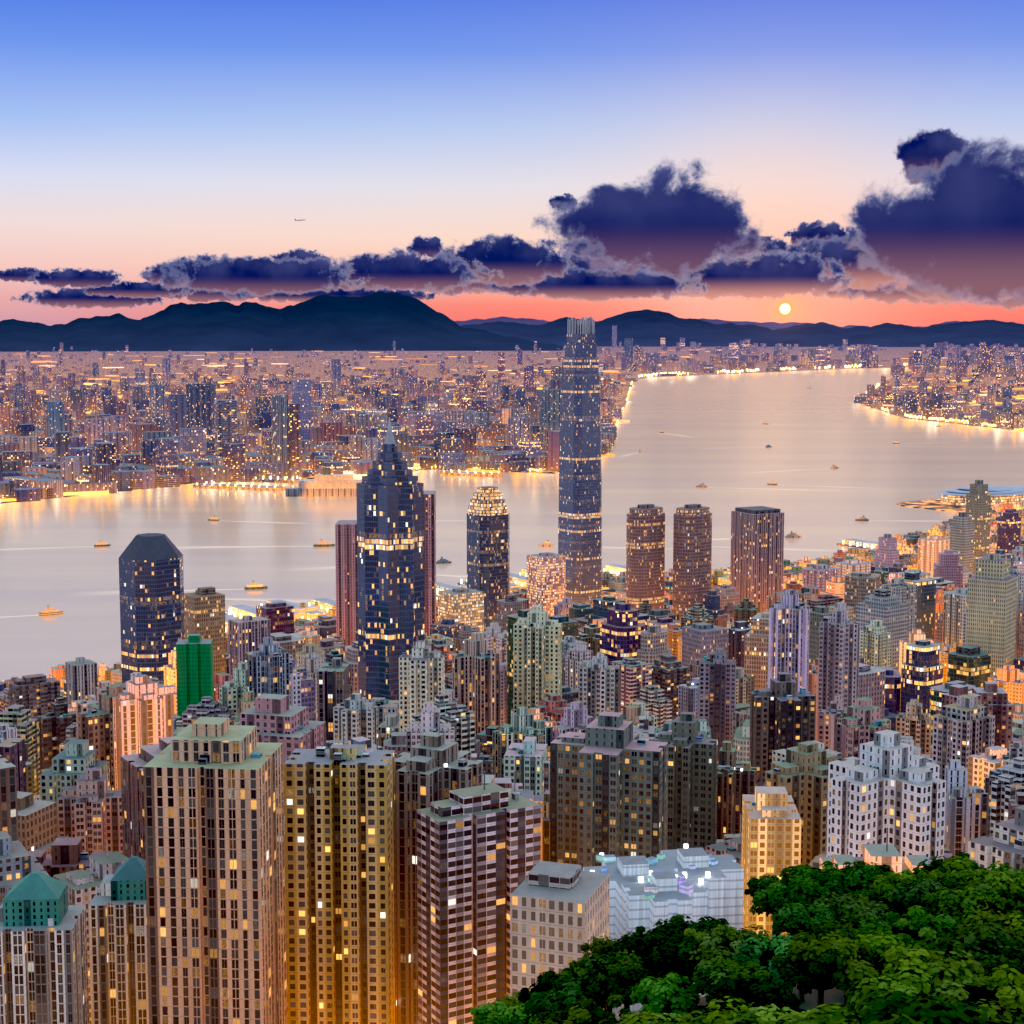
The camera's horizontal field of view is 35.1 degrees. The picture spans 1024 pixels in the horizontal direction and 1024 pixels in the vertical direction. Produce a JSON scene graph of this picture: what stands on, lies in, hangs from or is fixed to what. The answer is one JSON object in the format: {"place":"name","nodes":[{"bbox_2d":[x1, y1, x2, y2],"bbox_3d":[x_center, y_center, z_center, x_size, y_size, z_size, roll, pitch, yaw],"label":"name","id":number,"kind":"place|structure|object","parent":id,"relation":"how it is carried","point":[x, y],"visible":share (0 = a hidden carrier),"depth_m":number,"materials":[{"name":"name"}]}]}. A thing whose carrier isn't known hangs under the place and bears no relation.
{"place":"outdoors","nodes":[
{"label":"outdoors","id":0,"kind":"place"},
{"bbox_2d":[0,267,47,282],"bbox_3d":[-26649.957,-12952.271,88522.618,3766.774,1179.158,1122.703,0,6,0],"label":"cloud","id":1,"kind":"structure","parent":0,"point":[23,274],"depth_m":88454.23,"materials":[{"name":"blue"}]},
{"bbox_2d":[28,267,126,288],"bbox_3d":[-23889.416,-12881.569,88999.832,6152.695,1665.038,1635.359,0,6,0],"label":"cloud","id":2,"kind":"structure","parent":0,"point":[71,277],"depth_m":89004.55,"materials":[{"name":"blue"}]},
{"bbox_2d":[11,287,173,308],"bbox_3d":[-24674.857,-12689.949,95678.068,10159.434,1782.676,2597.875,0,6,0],"label":"cloud","id":3,"kind":"structure","parent":0,"point":[78,298],"depth_m":95494.20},
{"bbox_2d":[78,281,194,297],"bbox_3d":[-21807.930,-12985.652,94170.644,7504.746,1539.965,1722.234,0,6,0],"label":"cloud","id":4,"kind":"structure","parent":0,"point":[137,289],"depth_m":94182.55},
{"bbox_2d":[140,254,233,291],"bbox_3d":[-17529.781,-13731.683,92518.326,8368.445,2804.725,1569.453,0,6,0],"label":"cloud","id":5,"kind":"structure","parent":0,"point":[155,273],"depth_m":92071.73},
{"bbox_2d":[168,288,257,302],"bbox_3d":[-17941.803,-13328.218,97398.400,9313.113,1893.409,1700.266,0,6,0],"label":"cloud","id":6,"kind":"structure","parent":0,"point":[202,296],"depth_m":97384.08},
{"bbox_2d":[141,254,363,296],"bbox_3d":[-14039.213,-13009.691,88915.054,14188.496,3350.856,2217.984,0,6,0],"label":"cloud","id":7,"kind":"structure","parent":0,"point":[262,276],"depth_m":88928.39,"materials":[{"name":"blue"}]},
{"bbox_2d":[0,291,562,351],"bbox_3d":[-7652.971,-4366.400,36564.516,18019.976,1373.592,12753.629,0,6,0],"label":"mountain ridge","id":8,"kind":"structure","parent":0,"point":[379,321],"depth_m":34949.14,"materials":[{"name":"blue stone"}]},
{"bbox_2d":[270,248,330,261],"bbox_3d":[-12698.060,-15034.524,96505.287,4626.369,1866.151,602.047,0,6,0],"label":"cloud","id":9,"kind":"structure","parent":0,"point":[301,253],"depth_m":96476.78,"materials":[{"name":"blue"}]},
{"bbox_2d":[224,287,456,302],"bbox_3d":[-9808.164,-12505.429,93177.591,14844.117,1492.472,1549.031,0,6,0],"label":"cloud","id":10,"kind":"structure","parent":0,"point":[281,297],"depth_m":93091.02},
{"bbox_2d":[332,248,501,292],"bbox_3d":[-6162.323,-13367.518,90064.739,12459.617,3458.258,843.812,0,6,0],"label":"cloud","id":11,"kind":"structure","parent":0,"point":[399,269],"depth_m":90096.84,"materials":[{"name":"blue"}]},
{"bbox_2d":[406,236,443,258],"bbox_3d":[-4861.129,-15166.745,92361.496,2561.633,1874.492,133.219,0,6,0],"label":"cloud","id":12,"kind":"structure","parent":0,"point":[432,247],"depth_m":92362.96,"materials":[{"name":"blue"}]},
{"bbox_2d":[407,288,497,293],"bbox_3d":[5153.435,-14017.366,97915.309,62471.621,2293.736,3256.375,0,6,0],"label":"cloud","id":13,"kind":"structure","parent":0,"point":[477,291],"depth_m":98367.10,"materials":[{"name":"pink"}]},
{"bbox_2d":[411,280,498,295],"bbox_3d":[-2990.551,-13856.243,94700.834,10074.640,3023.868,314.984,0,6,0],"label":"cloud","id":14,"kind":"structure","parent":0,"point":[467,287],"depth_m":94798.95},
{"bbox_2d":[428,234,570,286],"bbox_3d":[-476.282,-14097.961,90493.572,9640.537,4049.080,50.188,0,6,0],"label":"cloud","id":15,"kind":"structure","parent":0,"point":[516,260],"depth_m":90493.80,"materials":[{"name":"blue"}]},
{"bbox_2d":[0,367,1023,680],"bbox_3d":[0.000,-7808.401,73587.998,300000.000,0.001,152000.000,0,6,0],"label":"water","id":16,"kind":"structure","parent":0,"point":[714,427],"depth_m":3785.00,"materials":[{"name":"grey liquid"}]},
{"bbox_2d":[8,424,912,616],"bbox_3d":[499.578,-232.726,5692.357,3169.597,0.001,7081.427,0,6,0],"label":"boat wakes","id":17,"kind":"object","parent":16,"relation":"on","point":[262,522],"visible":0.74,"depth_m":3001.11,"materials":[{"name":"beige liquid"}]},
{"bbox_2d":[38,387,940,632],"bbox_3d":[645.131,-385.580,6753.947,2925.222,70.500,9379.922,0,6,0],"label":"boats","id":18,"kind":"object","parent":16,"relation":"on","point":[326,483],"visible":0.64,"depth_m":3440.44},
{"bbox_2d":[196,469,872,619],"bbox_3d":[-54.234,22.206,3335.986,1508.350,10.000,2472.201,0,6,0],"label":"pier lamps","id":19,"kind":"object","parent":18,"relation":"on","point":[437,590],"visible":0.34,"depth_m":4075.10,"materials":[{"name":"yellow"}]},
{"bbox_2d":[14,419,1015,505],"bbox_3d":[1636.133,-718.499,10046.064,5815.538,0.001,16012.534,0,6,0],"label":"waterfront lights","id":20,"kind":"object","parent":16,"relation":"on","point":[534,473],"visible":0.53,"depth_m":4549.85},
{"bbox_2d":[0,347,1023,502],"bbox_3d":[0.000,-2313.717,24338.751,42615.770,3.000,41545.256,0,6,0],"label":"kowloon land","id":21,"kind":"structure","parent":0,"point":[266,359],"depth_m":18871.45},
{"bbox_2d":[0,363,995,501],"bbox_3d":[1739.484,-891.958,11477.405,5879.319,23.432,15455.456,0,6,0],"label":"kowloon quay lamps","id":22,"kind":"object","parent":21,"relation":"on","point":[755,371],"visible":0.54,"depth_m":11422.42,"materials":[{"name":"yellow"}]},
{"bbox_2d":[0,326,1023,501],"bbox_3d":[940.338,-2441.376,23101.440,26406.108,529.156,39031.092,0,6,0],"label":"kowloon buildings","id":23,"kind":"structure","parent":21,"relation":"on","point":[195,431],"depth_m":6129.47,"materials":[{"name":"concrete"}]},
{"bbox_2d":[0,349,1023,501],"bbox_3d":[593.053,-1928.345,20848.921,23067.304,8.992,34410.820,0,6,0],"label":"kowloon street glow","id":24,"kind":"object","parent":21,"relation":"on","point":[344,472],"visible":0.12,"depth_m":10846.28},
{"bbox_2d":[0,0,1023,326],"label":"sky","id":25,"kind":"structure","parent":0,"point":[135,135],"materials":[{"name":"blue"}]},
{"bbox_2d":[549,193,577,208],"bbox_3d":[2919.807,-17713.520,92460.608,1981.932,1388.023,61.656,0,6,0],"label":"cloud","id":26,"kind":"structure","parent":0,"point":[568,198],"depth_m":92453.42,"materials":[{"name":"blue"}]},
{"bbox_2d":[531,251,615,285],"bbox_3d":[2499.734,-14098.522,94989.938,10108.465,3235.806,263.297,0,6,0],"label":"cloud","id":27,"kind":"structure","parent":0,"point":[575,260],"depth_m":94891.82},
{"bbox_2d":[558,242,600,258],"bbox_3d":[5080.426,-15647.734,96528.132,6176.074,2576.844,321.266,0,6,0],"label":"cloud","id":28,"kind":"structure","parent":0,"point":[579,247],"depth_m":96579.81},
{"bbox_2d":[487,264,706,301],"bbox_3d":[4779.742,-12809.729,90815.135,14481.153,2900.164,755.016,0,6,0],"label":"cloud","id":29,"kind":"structure","parent":0,"point":[600,284],"depth_m":90805.29,"materials":[{"name":"blue"}]},
{"bbox_2d":[322,545,909,638],"bbox_3d":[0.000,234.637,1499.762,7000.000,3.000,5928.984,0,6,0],"label":"flat island land","id":30,"kind":"structure","parent":0,"point":[606,591],"depth_m":2483.86,"materials":[{"name":"grey concrete"}]},
{"bbox_2d":[119,491,435,682],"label":"skyscrapers","id":31,"kind":"structure","parent":30,"relation":"on","point":[151,590],"depth_m":1402.24,"materials":[{"name":"blue glass"}]},
{"bbox_2d":[356,417,423,699],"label":"tower","id":32,"kind":"structure","parent":30,"relation":"on","point":[390,534],"depth_m":1151.64,"materials":[{"name":"blue glass"}]},
{"bbox_2d":[467,486,509,630],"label":"skyscraper","id":33,"kind":"structure","parent":30,"relation":"on","point":[488,544],"depth_m":1954.58,"materials":[{"name":"blue glass"}]},
{"bbox_2d":[0,502,1023,1023],"bbox_3d":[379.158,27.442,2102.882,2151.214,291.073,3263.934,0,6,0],"label":"island towers","id":34,"kind":"structure","parent":30,"relation":"on","point":[214,852],"depth_m":528.22,"materials":[{"name":"beige concrete"}]},
{"bbox_2d":[0,501,1023,1023],"bbox_3d":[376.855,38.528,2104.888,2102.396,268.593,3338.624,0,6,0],"label":"island towers","id":35,"kind":"structure","parent":30,"relation":"on","point":[478,853],"depth_m":625.29,"materials":[{"name":"beige concrete"}]},
{"bbox_2d":[0,502,1023,1023],"bbox_3d":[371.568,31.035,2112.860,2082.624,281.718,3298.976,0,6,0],"label":"island towers","id":36,"kind":"structure","parent":30,"relation":"on","point":[340,868],"depth_m":593.57,"materials":[{"name":"beige concrete"}]},
{"bbox_2d":[9,480,1023,718],"bbox_3d":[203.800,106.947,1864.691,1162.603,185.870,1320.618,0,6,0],"label":"waterfront buildings","id":37,"kind":"structure","parent":30,"relation":"on","point":[968,541],"depth_m":1811.06,"materials":[{"name":"beige concrete"}]},
{"bbox_2d":[558,317,601,601],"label":"skyscraper","id":38,"kind":"structure","parent":30,"relation":"on","point":[580,515],"depth_m":2384.19,"materials":[{"name":"blue glass"}]},
{"bbox_2d":[626,504,783,620],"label":"high-rise towers","id":39,"kind":"structure","parent":30,"relation":"on","point":[757,555],"depth_m":1936.94,"materials":[{"name":"brown concrete"}]},
{"bbox_2d":[534,160,762,281],"bbox_3d":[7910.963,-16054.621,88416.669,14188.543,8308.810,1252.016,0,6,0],"label":"cloud","id":40,"kind":"structure","parent":0,"point":[662,221],"depth_m":88459.02,"materials":[{"name":"blue"}]},
{"bbox_2d":[638,266,701,298],"bbox_3d":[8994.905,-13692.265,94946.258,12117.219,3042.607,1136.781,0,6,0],"label":"cloud","id":41,"kind":"structure","parent":0,"point":[644,268],"depth_m":95002.70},
{"bbox_2d":[652,292,739,297],"bbox_3d":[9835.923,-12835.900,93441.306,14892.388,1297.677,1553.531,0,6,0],"label":"cloud","id":42,"kind":"structure","parent":0,"point":[693,295],"depth_m":93422.66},
{"bbox_2d":[454,316,959,329],"bbox_3d":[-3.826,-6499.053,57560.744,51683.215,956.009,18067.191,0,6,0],"label":"mountain ridge","id":43,"kind":"structure","parent":0,"point":[769,325],"depth_m":60051.17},
{"bbox_2d":[460,309,1023,346],"bbox_3d":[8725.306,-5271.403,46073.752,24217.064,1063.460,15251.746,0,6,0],"label":"mountain ridge","id":44,"kind":"structure","parent":0,"point":[646,328],"depth_m":44569.72,"materials":[{"name":"blue stone"}]},
{"bbox_2d":[648,251,852,300],"bbox_3d":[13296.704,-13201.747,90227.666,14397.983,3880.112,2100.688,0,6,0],"label":"cloud","id":45,"kind":"structure","parent":0,"point":[773,276],"depth_m":90095.16,"materials":[{"name":"blue"}]},
{"bbox_2d":[744,235,788,256],"bbox_3d":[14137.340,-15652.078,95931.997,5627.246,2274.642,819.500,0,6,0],"label":"cloud","id":46,"kind":"structure","parent":0,"point":[770,244],"depth_m":95742.99,"materials":[{"name":"blue"}]},
{"bbox_2d":[750,251,840,290],"bbox_3d":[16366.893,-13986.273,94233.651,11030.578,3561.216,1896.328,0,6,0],"label":"cloud","id":47,"kind":"structure","parent":0,"point":[833,289],"depth_m":94268.00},
{"bbox_2d":[783,220,846,244],"bbox_3d":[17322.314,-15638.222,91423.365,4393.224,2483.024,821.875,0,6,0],"label":"cloud","id":48,"kind":"structure","parent":0,"point":[819,229],"depth_m":91431.78,"materials":[{"name":"blue"}]},
{"bbox_2d":[811,289,873,300],"bbox_3d":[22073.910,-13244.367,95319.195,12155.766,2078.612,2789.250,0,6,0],"label":"cloud","id":49,"kind":"structure","parent":0,"point":[834,294],"depth_m":95986.75,"materials":[{"name":"pink"}]},
{"bbox_2d":[787,226,906,290],"bbox_3d":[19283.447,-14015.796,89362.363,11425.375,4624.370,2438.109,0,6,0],"label":"cloud","id":50,"kind":"structure","parent":0,"point":[845,253],"depth_m":89511.91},
{"bbox_2d":[698,964,1023,1023],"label":"spur ground","id":51,"kind":"structure","parent":0,"point":[834,995],"depth_m":182.73,"materials":[{"name":"green plant"}]},
{"bbox_2d":[470,852,1023,1023],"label":"trees","id":52,"kind":"object","parent":51,"relation":"on","point":[744,994],"visible":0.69,"depth_m":157.71,"materials":[{"name":"green plant"}]},
{"bbox_2d":[494,861,1023,1023],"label":"trees","id":53,"kind":"object","parent":51,"relation":"on","point":[807,961],"visible":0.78,"depth_m":161.67,"materials":[{"name":"green plant"}]},
{"bbox_2d":[835,284,969,305],"bbox_3d":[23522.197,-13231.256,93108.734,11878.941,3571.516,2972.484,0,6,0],"label":"cloud","id":54,"kind":"structure","parent":0,"point":[892,297],"depth_m":93648.80,"materials":[{"name":"pink"}]},
{"bbox_2d":[894,128,969,184],"bbox_3d":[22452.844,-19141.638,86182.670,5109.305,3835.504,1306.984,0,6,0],"label":"cloud","id":55,"kind":"structure","parent":0,"point":[928,149],"depth_m":86244.84,"materials":[{"name":"blue"}]},
{"bbox_2d":[848,138,1023,303],"bbox_3d":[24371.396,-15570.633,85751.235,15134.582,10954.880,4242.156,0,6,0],"label":"cloud","id":56,"kind":"structure","parent":0,"point":[953,227],"depth_m":86015.48,"materials":[{"name":"blue"}]},
{"bbox_2d":[879,282,1010,302],"bbox_3d":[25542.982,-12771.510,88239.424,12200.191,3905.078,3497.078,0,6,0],"label":"cloud","id":57,"kind":"structure","parent":0,"point":[935,293],"depth_m":89130.19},
{"bbox_2d":[897,499,1002,512],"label":"convention land","id":58,"kind":"structure","parent":0,"point":[933,504],"depth_m":3722.89,"materials":[{"name":"concrete"}]},
{"bbox_2d":[936,486,1023,505],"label":"convention center","id":59,"kind":"structure","parent":58,"relation":"on","point":[1001,495],"depth_m":3749.27,"materials":[{"name":"white glass"}]},
{"bbox_2d":[966,298,1023,309],"bbox_3d":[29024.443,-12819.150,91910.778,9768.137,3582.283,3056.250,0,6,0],"label":"cloud","id":60,"kind":"structure","parent":0,"point":[1009,304],"depth_m":92286.73,"materials":[{"name":"pink"}]},
{"bbox_3d":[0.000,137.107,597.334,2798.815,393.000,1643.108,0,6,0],"label":"hill terrain","id":61,"kind":"structure","parent":0,"visible":0},
{"bbox_2d":[0,856,149,1023],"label":"apartment towers","id":62,"kind":"structure","parent":61,"relation":"on","point":[43,957],"depth_m":479.24,"materials":[{"name":"beige concrete"}]},
{"bbox_2d":[176,634,213,716],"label":"high-rise building","id":63,"kind":"structure","parent":61,"relation":"on","point":[195,668],"depth_m":1139.20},
{"bbox_2d":[583,847,743,1019],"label":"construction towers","id":64,"kind":"structure","parent":61,"relation":"on","point":[662,892],"depth_m":529.66,"materials":[{"name":"white concrete"}]},
{"bbox_2d":[590,844,709,884],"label":"lights","id":65,"kind":"object","parent":64,"relation":"attached to","point":[641,880],"visible":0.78,"depth_m":522.29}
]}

